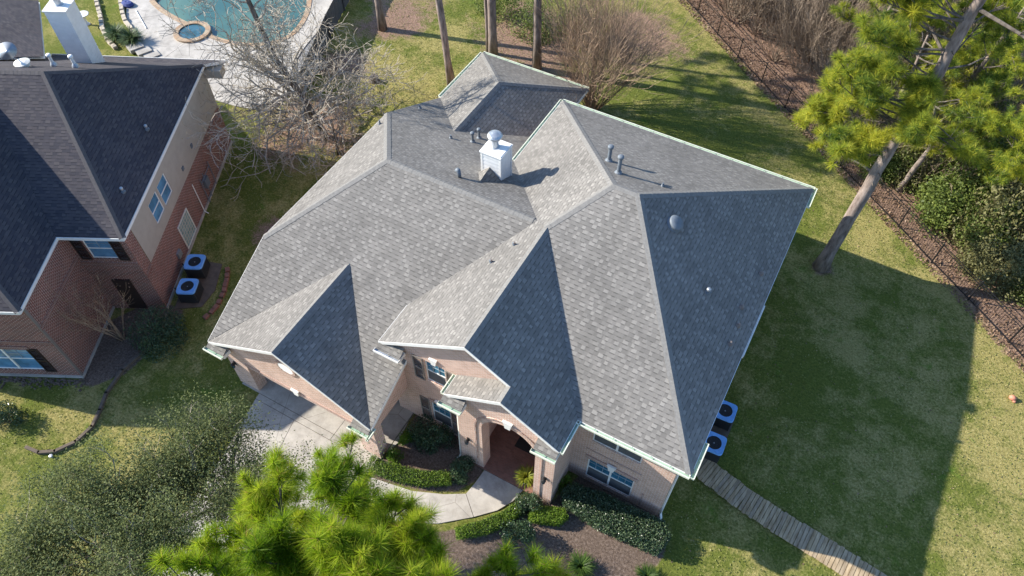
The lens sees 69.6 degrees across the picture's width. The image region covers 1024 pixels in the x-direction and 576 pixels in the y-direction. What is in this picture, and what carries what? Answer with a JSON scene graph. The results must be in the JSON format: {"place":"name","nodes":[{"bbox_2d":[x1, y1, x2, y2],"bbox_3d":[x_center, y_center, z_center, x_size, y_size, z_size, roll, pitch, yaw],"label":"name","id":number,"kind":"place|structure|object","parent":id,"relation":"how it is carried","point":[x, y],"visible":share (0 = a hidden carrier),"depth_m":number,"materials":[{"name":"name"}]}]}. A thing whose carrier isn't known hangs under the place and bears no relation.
{"place":"outdoors","nodes":[
{"label":"outdoors","id":0,"kind":"place"},
{"bbox_2d":[156,0,306,42],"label":"water","id":1,"kind":"structure","parent":0,"point":[219,6],"depth_m":55.32,"materials":[{"name":"liquid"}]},
{"bbox_2d":[158,377,413,575],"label":"driveway","id":2,"kind":"structure","parent":0,"point":[303,417],"depth_m":34.61,"materials":[{"name":"concrete"}]},
{"bbox_2d":[0,0,1023,575],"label":"lawn","id":3,"kind":"structure","parent":0,"point":[772,366],"depth_m":36.21,"materials":[{"name":"plant"}]},
{"bbox_2d":[0,399,28,426],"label":"round bush","id":4,"kind":"object","parent":3,"relation":"on","point":[5,418],"visible":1,"depth_m":34.39,"materials":[{"name":"green plant"}]},
{"bbox_2d":[0,376,87,391],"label":"river rock","id":5,"kind":"object","parent":3,"relation":"on","point":[34,380],"visible":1,"depth_m":35.99,"materials":[{"name":"stone"}]},
{"bbox_2d":[24,346,150,454],"bbox_3d":[-19.660,5.502,35.257,1.726,0.160,6.969,30,58,20],"label":"bed border","id":6,"kind":"object","parent":3,"relation":"on","point":[102,402],"visible":0.94,"depth_m":34.73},
{"bbox_2d":[94,0,117,49],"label":"stone edging","id":7,"kind":"object","parent":3,"relation":"on","point":[101,21],"visible":0.96,"depth_m":54.08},
{"bbox_2d":[100,22,127,42],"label":"grass clump","id":8,"kind":"object","parent":3,"relation":"on","point":[113,33],"visible":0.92,"depth_m":52.72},
{"bbox_2d":[0,423,230,575],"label":"oak tree","id":9,"kind":"object","parent":3,"relation":"on","point":[85,511],"visible":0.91,"depth_m":23.81,"materials":[{"name":"green plant"}]},
{"bbox_2d":[0,0,232,378],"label":"neighbor house","id":10,"kind":"structure","parent":3,"relation":"on","point":[99,159],"depth_m":35.59,"materials":[{"name":"brick"}]},
{"bbox_2d":[0,349,43,368],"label":"window","id":11,"kind":"structure","parent":10,"relation":"in","point":[19,359],"depth_m":35.28,"materials":[{"name":"glass"}]},
{"bbox_2d":[83,241,117,257],"bbox_3d":[-19.527,-1.901,34.970,1.154,1.400,0.573,22,56,16],"label":"window","id":12,"kind":"structure","parent":10,"relation":"in","point":[99,249],"depth_m":35.06,"materials":[{"name":"glass"}]},
{"bbox_2d":[111,279,147,307],"bbox_3d":[-19.525,0.307,37.656,0.900,2.350,0.080,2,53,1],"label":"door","id":13,"kind":"structure","parent":10,"relation":"in","point":[122,285],"depth_m":37.50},
{"bbox_2d":[148,192,163,222],"bbox_3d":[-18.027,-4.074,37.285,0.549,1.330,1.000,24,56,17],"label":"window","id":14,"kind":"structure","parent":10,"relation":"in","point":[155,205],"depth_m":37.36,"materials":[{"name":"glass"}]},
{"bbox_2d":[157,173,171,203],"bbox_3d":[-17.988,-5.107,38.074,0.549,1.330,1.000,24,56,17],"label":"window","id":15,"kind":"structure","parent":10,"relation":"in","point":[163,187],"depth_m":38.15,"materials":[{"name":"glass"}]},
{"bbox_2d":[179,211,194,246],"bbox_3d":[-17.974,-3.285,40.690,0.065,1.600,1.400,2,53,1],"label":"glass block window","id":16,"kind":"structure","parent":10,"relation":"in","point":[187,229],"depth_m":40.71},
{"bbox_2d":[118,0,132,29],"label":"stone edging","id":17,"kind":"object","parent":3,"relation":"on","point":[123,14],"visible":0.79,"depth_m":54.69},
{"bbox_2d":[116,25,144,46],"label":"grass clump","id":18,"kind":"object","parent":3,"relation":"on","point":[131,36],"visible":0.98,"depth_m":52.43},
{"bbox_2d":[174,262,221,308],"bbox_3d":[-16.782,-0.216,39.706,1.800,0.055,3.400,2,53,1],"label":"gravel pad","id":19,"kind":"object","parent":3,"relation":"on","point":[213,274],"visible":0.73,"depth_m":39.61,"materials":[{"name":"gravel"}]},
{"bbox_2d":[174,278,203,302],"bbox_3d":[-17.143,0.142,38.792,1.378,0.890,1.000,2,53,1],"label":"air conditioner","id":20,"kind":"object","parent":19,"relation":"on","point":[189,290],"visible":1,"depth_m":38.53,"materials":[{"name":"black metal"}]},
{"bbox_2d":[182,254,210,277],"bbox_3d":[-17.194,-1.172,39.794,1.378,0.890,1.000,2,53,1],"label":"air conditioner","id":21,"kind":"object","parent":19,"relation":"on","point":[196,265],"visible":1,"depth_m":39.54,"materials":[{"name":"black metal"}]},
{"bbox_2d":[102,379,312,556],"bbox_3d":[-10.565,8.170,27.802,7.698,8.879,6.479,38,61,25],"label":"oak tree","id":22,"kind":"object","parent":3,"relation":"on","point":[219,492],"visible":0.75,"depth_m":25.98,"materials":[{"name":"green plant"}]},
{"bbox_2d":[202,267,229,319],"bbox_3d":[-15.583,0.252,39.283,0.647,0.172,3.506,6,53,4],"label":"brick edging","id":23,"kind":"object","parent":3,"relation":"on","point":[213,309],"visible":1,"depth_m":39.16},
{"bbox_2d":[126,0,332,109],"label":"pool deck","id":24,"kind":"structure","parent":3,"relation":"on","point":[168,45],"depth_m":52.75,"materials":[{"name":"concrete"}]},
{"bbox_2d":[173,21,211,42],"bbox_3d":[-23.263,-18.432,53.847,2.640,0.800,2.640,24,56,17],"label":"spa coping","id":25,"kind":"object","parent":24,"relation":"on","point":[207,32],"visible":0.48,"depth_m":53.46,"materials":[{"name":"stone"}]},
{"bbox_2d":[179,24,204,38],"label":"spa water","id":26,"kind":"structure","parent":25,"relation":"in","point":[192,28],"depth_m":53.61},
{"bbox_2d":[149,0,311,45],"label":"pool coping","id":27,"kind":"object","parent":24,"relation":"on","point":[155,4],"visible":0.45,"depth_m":54.65,"materials":[{"name":"stone"}]},
{"bbox_2d":[157,0,426,200],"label":"leafless tree","id":28,"kind":"object","parent":3,"relation":"on","point":[268,50],"visible":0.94,"depth_m":42.86,"materials":[{"name":"grey plant"}]},
{"bbox_2d":[299,0,349,93],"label":"board fence","id":29,"kind":"object","parent":3,"relation":"on","point":[336,8],"visible":0.56,"depth_m":52.65,"materials":[{"name":"wood"}]},
{"bbox_2d":[275,430,406,533],"bbox_3d":[-5.802,8.877,27.767,4.859,8.184,5.772,-8,53,-6],"label":"oak tree","id":30,"kind":"object","parent":3,"relation":"on","point":[349,472],"visible":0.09,"depth_m":26.52,"materials":[{"name":"plant"}]},
{"bbox_2d":[140,424,576,575],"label":"pine tree","id":31,"kind":"object","parent":3,"relation":"on","point":[351,536],"visible":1,"depth_m":14.26,"materials":[{"name":"green plant"}]},
{"bbox_2d":[81,304,665,575],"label":"mulch bed","id":32,"kind":"object","parent":3,"relation":"on","point":[113,356],"visible":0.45,"depth_m":31.74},
{"bbox_2d":[44,264,133,344],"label":"crape myrtle","id":33,"kind":"object","parent":32,"relation":"on","point":[120,335],"visible":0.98,"depth_m":35.32,"materials":[{"name":"brown plant"}]},
{"bbox_2d":[123,303,190,362],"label":"round bush","id":34,"kind":"object","parent":32,"relation":"on","point":[168,331],"visible":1,"depth_m":36.91,"materials":[{"name":"green plant"}]},
{"bbox_2d":[386,447,404,464],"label":"shrub","id":35,"kind":"object","parent":32,"relation":"on","point":[391,456],"visible":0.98,"depth_m":33.41,"materials":[{"name":"green plant"}]},
{"bbox_2d":[397,430,415,445],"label":"shrub","id":36,"kind":"object","parent":32,"relation":"on","point":[405,437],"visible":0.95,"depth_m":33.88,"materials":[{"name":"green plant"}]},
{"bbox_2d":[366,452,452,487],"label":"hedge","id":37,"kind":"object","parent":32,"relation":"on","point":[416,477],"visible":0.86,"depth_m":32.79,"materials":[{"name":"green plant"}]},
{"bbox_2d":[406,413,458,455],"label":"shrub","id":38,"kind":"object","parent":32,"relation":"on","point":[422,438],"visible":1,"depth_m":33.76,"materials":[{"name":"green plant"}]},
{"bbox_2d":[449,454,474,485],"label":"round bush","id":39,"kind":"object","parent":32,"relation":"on","point":[461,469],"visible":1,"depth_m":32.82,"materials":[{"name":"green plant"}]},
{"bbox_2d":[454,499,523,541],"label":"hedge","id":40,"kind":"object","parent":32,"relation":"on","point":[489,525],"visible":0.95,"depth_m":31.47,"materials":[{"name":"green plant"}]},
{"bbox_2d":[499,518,536,547],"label":"round bush","id":41,"kind":"object","parent":32,"relation":"on","point":[523,530],"visible":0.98,"depth_m":31.01,"materials":[{"name":"green plant"}]},
{"bbox_2d":[512,491,543,517],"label":"round bush","id":42,"kind":"object","parent":32,"relation":"on","point":[532,501],"visible":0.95,"depth_m":31.83,"materials":[{"name":"green plant"}]},
{"bbox_2d":[527,505,568,528],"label":"hedge","id":43,"kind":"object","parent":32,"relation":"on","point":[546,515],"visible":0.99,"depth_m":31.66,"materials":[{"name":"green plant"}]},
{"bbox_2d":[564,548,597,575],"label":"liriope","id":44,"kind":"object","parent":32,"relation":"on","point":[581,565],"visible":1,"depth_m":30.51,"materials":[{"name":"plant"}]},
{"bbox_2d":[560,481,672,555],"bbox_3d":[4.350,9.787,31.585,5.063,1.117,1.635,24,56,17],"label":"hedge","id":45,"kind":"object","parent":32,"relation":"on","point":[618,519],"visible":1,"depth_m":31.25,"materials":[{"name":"green plant"}]},
{"bbox_2d":[635,562,659,575],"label":"liriope","id":46,"kind":"object","parent":32,"relation":"on","point":[646,570],"visible":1,"depth_m":30.38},
{"bbox_2d":[435,0,454,85],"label":"pine tree","id":47,"kind":"object","parent":3,"relation":"on","point":[449,72],"visible":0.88,"depth_m":47.15,"materials":[{"name":"brown plant"}]},
{"bbox_2d":[368,414,522,523],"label":"walkway","id":48,"kind":"structure","parent":3,"relation":"on","point":[487,492],"depth_m":32.53,"materials":[{"name":"concrete"}]},
{"bbox_2d":[484,0,487,51],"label":"pine tree","id":49,"kind":"object","parent":3,"relation":"on","point":[486,17],"visible":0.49,"depth_m":50.35,"materials":[{"name":"brown plant"}]},
{"bbox_2d":[487,0,498,55],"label":"pine tree","id":50,"kind":"object","parent":3,"relation":"on","point":[492,36],"visible":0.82,"depth_m":49.45,"materials":[{"name":"brown plant"}]},
{"bbox_2d":[474,0,526,24],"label":"evergreen bush","id":51,"kind":"object","parent":3,"relation":"on","point":[499,5],"visible":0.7,"depth_m":54.41,"materials":[{"name":"green plant"}]},
{"bbox_2d":[203,51,816,519],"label":"brick house","id":52,"kind":"structure","parent":3,"relation":"on","point":[489,259],"depth_m":31.47,"materials":[{"name":"brick"}]},
{"bbox_2d":[425,361,445,385],"bbox_3d":[-3.141,3.559,30.727,1.000,1.600,0.050,24,56,17],"label":"window","id":53,"kind":"structure","parent":52,"relation":"in","point":[436,374],"depth_m":30.79,"materials":[{"name":"glass"}]},
{"bbox_2d":[432,402,451,427],"bbox_3d":[-3.161,5.743,33.589,1.000,1.900,0.050,24,56,17],"label":"window","id":54,"kind":"structure","parent":52,"relation":"in","point":[442,415],"depth_m":33.69,"materials":[{"name":"glass"}]},
{"bbox_2d":[512,465,533,489],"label":"potted fern","id":55,"kind":"object","parent":52,"relation":"on","point":[525,477],"visible":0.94,"depth_m":32.38,"materials":[{"name":"green plant"}]},
{"bbox_2d":[586,459,633,495],"bbox_3d":[4.224,8.152,31.864,2.130,1.900,0.070,24,56,17],"label":"window","id":56,"kind":"structure","parent":52,"relation":"in","point":[600,473],"depth_m":31.99,"materials":[{"name":"glass"}]},
{"bbox_2d":[593,434,642,462],"bbox_3d":[4.242,6.150,29.241,2.130,1.500,0.070,24,56,17],"label":"window","id":57,"kind":"structure","parent":52,"relation":"in","point":[596,438],"depth_m":29.63,"materials":[{"name":"glass"}]},
{"bbox_2d":[517,0,721,110],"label":"leafless shrub","id":58,"kind":"object","parent":3,"relation":"on","point":[591,53],"visible":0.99,"depth_m":44.01,"materials":[{"name":"plant"}]},
{"bbox_2d":[703,416,735,463],"bbox_3d":[9.469,6.868,34.477,1.150,0.060,2.800,24,56,17],"label":"concrete pad","id":59,"kind":"object","parent":3,"relation":"on","point":[720,431],"visible":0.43,"depth_m":34.58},
{"bbox_2d":[704,431,726,462],"bbox_3d":[8.956,7.151,33.623,1.396,0.890,1.025,24,56,17],"label":"air conditioner","id":60,"kind":"object","parent":59,"relation":"on","point":[716,442],"visible":0.75,"depth_m":33.25,"materials":[{"name":"black metal"}]},
{"bbox_2d":[713,400,737,430],"bbox_3d":[9.741,5.864,34.611,1.396,0.890,1.025,24,56,17],"label":"air conditioner","id":61,"kind":"object","parent":59,"relation":"on","point":[725,417],"visible":0.69,"depth_m":34.22,"materials":[{"name":"black metal"}]},
{"bbox_2d":[696,458,886,575],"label":"boardwalk","id":62,"kind":"structure","parent":3,"relation":"on","point":[836,551],"depth_m":31.80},
{"bbox_2d":[515,436,534,455],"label":"window","id":63,"kind":"structure","parent":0,"point":[522,443],"depth_m":33.97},
{"bbox_2d":[255,0,1023,368],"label":"forest floor","id":64,"kind":"structure","parent":0,"point":[405,18],"depth_m":51.34,"materials":[{"name":"soil"}]},
{"bbox_2d":[266,72,384,158],"bbox_3d":[-11.323,-10.375,43.908,7.854,5.772,6.136,-8,53,-6],"label":"bare shrub","id":65,"kind":"object","parent":64,"relation":"on","point":[342,117],"visible":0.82,"depth_m":43.58,"materials":[{"name":"grey plant"}]},
{"bbox_2d":[374,0,387,31],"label":"pine tree","id":66,"kind":"object","parent":64,"relation":"on","point":[381,22],"visible":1,"depth_m":53.14,"materials":[{"name":"brown plant"}]},
{"bbox_2d":[508,0,564,45],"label":"evergreen bush","id":67,"kind":"object","parent":64,"relation":"on","point":[528,24],"visible":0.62,"depth_m":52.94,"materials":[{"name":"green plant"}]},
{"bbox_2d":[532,0,541,70],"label":"pine tree","id":68,"kind":"object","parent":64,"relation":"on","point":[537,61],"visible":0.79,"depth_m":48.96,"materials":[{"name":"brown plant"}]},
{"bbox_2d":[702,0,775,22],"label":"thicket shrub","id":69,"kind":"object","parent":64,"relation":"on","point":[733,15],"visible":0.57,"depth_m":54.32,"materials":[{"name":"plant"}]},
{"bbox_2d":[705,0,821,37],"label":"thicket shrub","id":70,"kind":"object","parent":64,"relation":"on","point":[756,18],"visible":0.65,"depth_m":51.98,"materials":[{"name":"plant"}]},
{"bbox_2d":[743,0,829,61],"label":"thicket shrub","id":71,"kind":"object","parent":64,"relation":"on","point":[773,37],"visible":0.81,"depth_m":50.43,"materials":[{"name":"plant"}]},
{"bbox_2d":[742,0,839,28],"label":"thicket shrub","id":72,"kind":"object","parent":64,"relation":"on","point":[773,13],"visible":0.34,"depth_m":52.73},
{"bbox_2d":[744,0,850,34],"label":"thicket shrub","id":73,"kind":"object","parent":64,"relation":"on","point":[789,15],"visible":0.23,"depth_m":51.29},
{"bbox_2d":[763,0,857,47],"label":"thicket shrub","id":74,"kind":"object","parent":64,"relation":"on","point":[800,16],"visible":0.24,"depth_m":50.66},
{"bbox_2d":[769,0,856,74],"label":"thicket shrub","id":75,"kind":"object","parent":64,"relation":"on","point":[801,47],"visible":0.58,"depth_m":49.91,"materials":[{"name":"plant"}]},
{"bbox_2d":[767,0,874,71],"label":"thicket shrub","id":76,"kind":"object","parent":64,"relation":"on","point":[811,41],"visible":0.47,"depth_m":49.08,"materials":[{"name":"plant"}]},
{"bbox_2d":[769,0,888,62],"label":"thicket shrub","id":77,"kind":"object","parent":64,"relation":"on","point":[824,24],"visible":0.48,"depth_m":49.02,"materials":[{"name":"plant"}]},
{"bbox_2d":[792,37,887,112],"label":"thicket shrub","id":78,"kind":"object","parent":64,"relation":"on","point":[810,82],"visible":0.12,"depth_m":46.84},
{"bbox_2d":[791,0,897,49],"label":"thicket shrub","id":79,"kind":"object","parent":64,"relation":"on","point":[843,12],"visible":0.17,"depth_m":48.93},
{"bbox_2d":[767,0,925,78],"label":"thicket shrub","id":80,"kind":"object","parent":64,"relation":"on","point":[823,44],"visible":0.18,"depth_m":47.92,"materials":[{"name":"plant"}]},
{"bbox_2d":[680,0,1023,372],"bbox_3d":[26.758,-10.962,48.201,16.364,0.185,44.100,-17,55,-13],"label":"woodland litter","id":81,"kind":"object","parent":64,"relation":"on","point":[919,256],"visible":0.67,"depth_m":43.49,"materials":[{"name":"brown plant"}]},
{"bbox_2d":[788,7,915,99],"bbox_3d":[20.980,-14.018,46.357,7.622,6.664,5.555,0,53,0],"label":"thicket shrub","id":82,"kind":"object","parent":64,"relation":"on","point":[818,64],"visible":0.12,"depth_m":46.66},
{"bbox_2d":[687,0,1023,357],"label":"iron fence","id":83,"kind":"object","parent":64,"relation":"on","point":[976,289],"visible":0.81,"depth_m":42.15,"materials":[{"name":"black metal"}]},
{"bbox_2d":[796,0,923,75],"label":"thicket shrub","id":84,"kind":"object","parent":64,"relation":"on","point":[822,22],"visible":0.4,"depth_m":48.13,"materials":[{"name":"plant"}]},
{"bbox_2d":[811,5,924,86],"bbox_3d":[22.578,-14.561,47.134,6.800,6.106,7.899,24,56,17],"label":"thicket shrub","id":85,"kind":"object","parent":64,"relation":"on","point":[842,45],"visible":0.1,"depth_m":47.60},
{"bbox_2d":[835,56,911,129],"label":"ivy bush","id":86,"kind":"object","parent":64,"relation":"on","point":[892,81],"visible":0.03,"depth_m":44.47,"materials":[{"name":"green plant"}]},
{"bbox_2d":[851,144,908,188],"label":"ivy bush","id":87,"kind":"object","parent":64,"relation":"on","point":[890,164],"visible":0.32,"depth_m":44.12,"materials":[{"name":"green plant"}]},
{"bbox_2d":[831,0,941,62],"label":"thicket shrub","id":88,"kind":"object","parent":64,"relation":"on","point":[870,26],"visible":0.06,"depth_m":46.80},
{"bbox_2d":[827,0,952,51],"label":"pine tree","id":89,"kind":"object","parent":64,"relation":"on","point":[846,17],"visible":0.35,"depth_m":45.01,"materials":[{"name":"green plant"}]},
{"bbox_2d":[819,41,974,164],"bbox_3d":[21.805,-10.948,43.500,8.573,7.497,8.097,18,55,13],"label":"thicket shrub","id":90,"kind":"object","parent":64,"relation":"on","point":[857,113],"visible":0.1,"depth_m":43.26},
{"bbox_2d":[789,0,1023,272],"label":"pine tree","id":91,"kind":"object","parent":64,"relation":"on","point":[915,125],"visible":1,"depth_m":30.92,"materials":[{"name":"green plant"}]},
{"bbox_2d":[871,111,950,187],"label":"ivy bush","id":92,"kind":"object","parent":64,"relation":"on","point":[915,159],"visible":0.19,"depth_m":43.47,"materials":[{"name":"green plant"}]},
{"bbox_2d":[851,2,972,127],"bbox_3d":[22.571,-11.829,42.643,6.277,9.945,5.954,24,56,17],"label":"pine tree","id":93,"kind":"object","parent":64,"relation":"on","point":[963,59],"visible":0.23,"depth_m":40.85,"materials":[{"name":"green plant"}]},
{"bbox_2d":[888,147,956,194],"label":"ivy bush","id":94,"kind":"object","parent":64,"relation":"on","point":[897,183],"visible":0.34,"depth_m":43.39,"materials":[{"name":"green plant"}]},
{"bbox_2d":[894,139,958,188],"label":"ivy bush","id":95,"kind":"object","parent":64,"relation":"on","point":[911,157],"visible":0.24,"depth_m":43.20,"materials":[{"name":"green plant"}]},
{"bbox_2d":[890,62,1003,191],"bbox_3d":[23.078,-8.280,41.082,6.576,8.122,5.290,13,54,9],"label":"pine tree","id":96,"kind":"object","parent":64,"relation":"on","point":[969,120],"visible":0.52,"depth_m":39.19,"materials":[{"name":"green plant"}]},
{"bbox_2d":[880,22,1018,125],"bbox_3d":[25.124,-12.439,44.478,8.675,7.790,10.077,30,58,21],"label":"thicket shrub","id":97,"kind":"object","parent":64,"relation":"on","point":[954,77],"visible":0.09,"depth_m":42.92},
{"bbox_2d":[912,165,988,230],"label":"ivy bush","id":98,"kind":"object","parent":64,"relation":"on","point":[925,186],"visible":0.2,"depth_m":42.26,"materials":[{"name":"green plant"}]},
{"bbox_2d":[908,114,1001,188],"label":"thicket shrub","id":99,"kind":"object","parent":64,"relation":"on","point":[948,162],"visible":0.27,"depth_m":41.91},
{"bbox_2d":[895,13,1023,124],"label":"thicket shrub","id":100,"kind":"object","parent":64,"relation":"on","point":[942,80],"visible":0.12,"depth_m":43.21,"materials":[{"name":"plant"}]},
{"bbox_2d":[902,158,1018,241],"bbox_3d":[25.669,-5.610,41.748,5.321,3.936,5.195,3,53,2],"label":"ivy bush","id":101,"kind":"object","parent":64,"relation":"on","point":[959,191],"visible":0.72,"depth_m":41.30,"materials":[{"name":"green plant"}]},
{"bbox_2d":[917,117,1011,195],"bbox_3d":[26.393,-7.853,42.698,4.891,5.195,5.010,22,56,16],"label":"ivy bush","id":102,"kind":"object","parent":64,"relation":"on","point":[990,139],"visible":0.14,"depth_m":41.85,"materials":[{"name":"green plant"}]},
{"bbox_2d":[932,171,1023,263],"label":"ivy bush","id":103,"kind":"object","parent":64,"relation":"on","point":[1014,198],"visible":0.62,"depth_m":39.37,"materials":[{"name":"green plant"}]},
{"bbox_2d":[939,59,1023,122],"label":"ivy bush","id":104,"kind":"object","parent":64,"relation":"on","point":[1004,104],"visible":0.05,"depth_m":44.80,"materials":[{"name":"green plant"}]},
{"bbox_2d":[939,0,1023,53],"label":"pine tree","id":105,"kind":"object","parent":64,"relation":"on","point":[961,4],"visible":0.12,"depth_m":44.31,"materials":[{"name":"green plant"}]},
{"bbox_2d":[945,3,1023,112],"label":"pine tree","id":106,"kind":"object","parent":64,"relation":"on","point":[998,77],"visible":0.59,"depth_m":40.45,"materials":[{"name":"green plant"}]},
{"bbox_2d":[947,181,1023,263],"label":"ivy bush","id":107,"kind":"object","parent":64,"relation":"on","point":[974,229],"visible":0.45,"depth_m":39.75,"materials":[{"name":"green plant"}]},
{"bbox_2d":[948,203,1022,265],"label":"ivy bush","id":108,"kind":"object","parent":64,"relation":"on","point":[977,236],"visible":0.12,"depth_m":40.45,"materials":[{"name":"green plant"}]},
{"bbox_2d":[951,230,1023,307],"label":"ivy bush","id":109,"kind":"object","parent":64,"relation":"on","point":[978,260],"visible":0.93,"depth_m":39.07,"materials":[{"name":"green plant"}]},
{"bbox_2d":[975,86,1023,192],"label":"pine tree","id":110,"kind":"object","parent":64,"relation":"on","point":[1012,161],"visible":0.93,"depth_m":37.69,"materials":[{"name":"green plant"}]},
{"bbox_2d":[995,265,1023,307],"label":"ivy bush","id":111,"kind":"object","parent":64,"relation":"on","point":[1018,292],"visible":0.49,"depth_m":38.84,"materials":[{"name":"green plant"}]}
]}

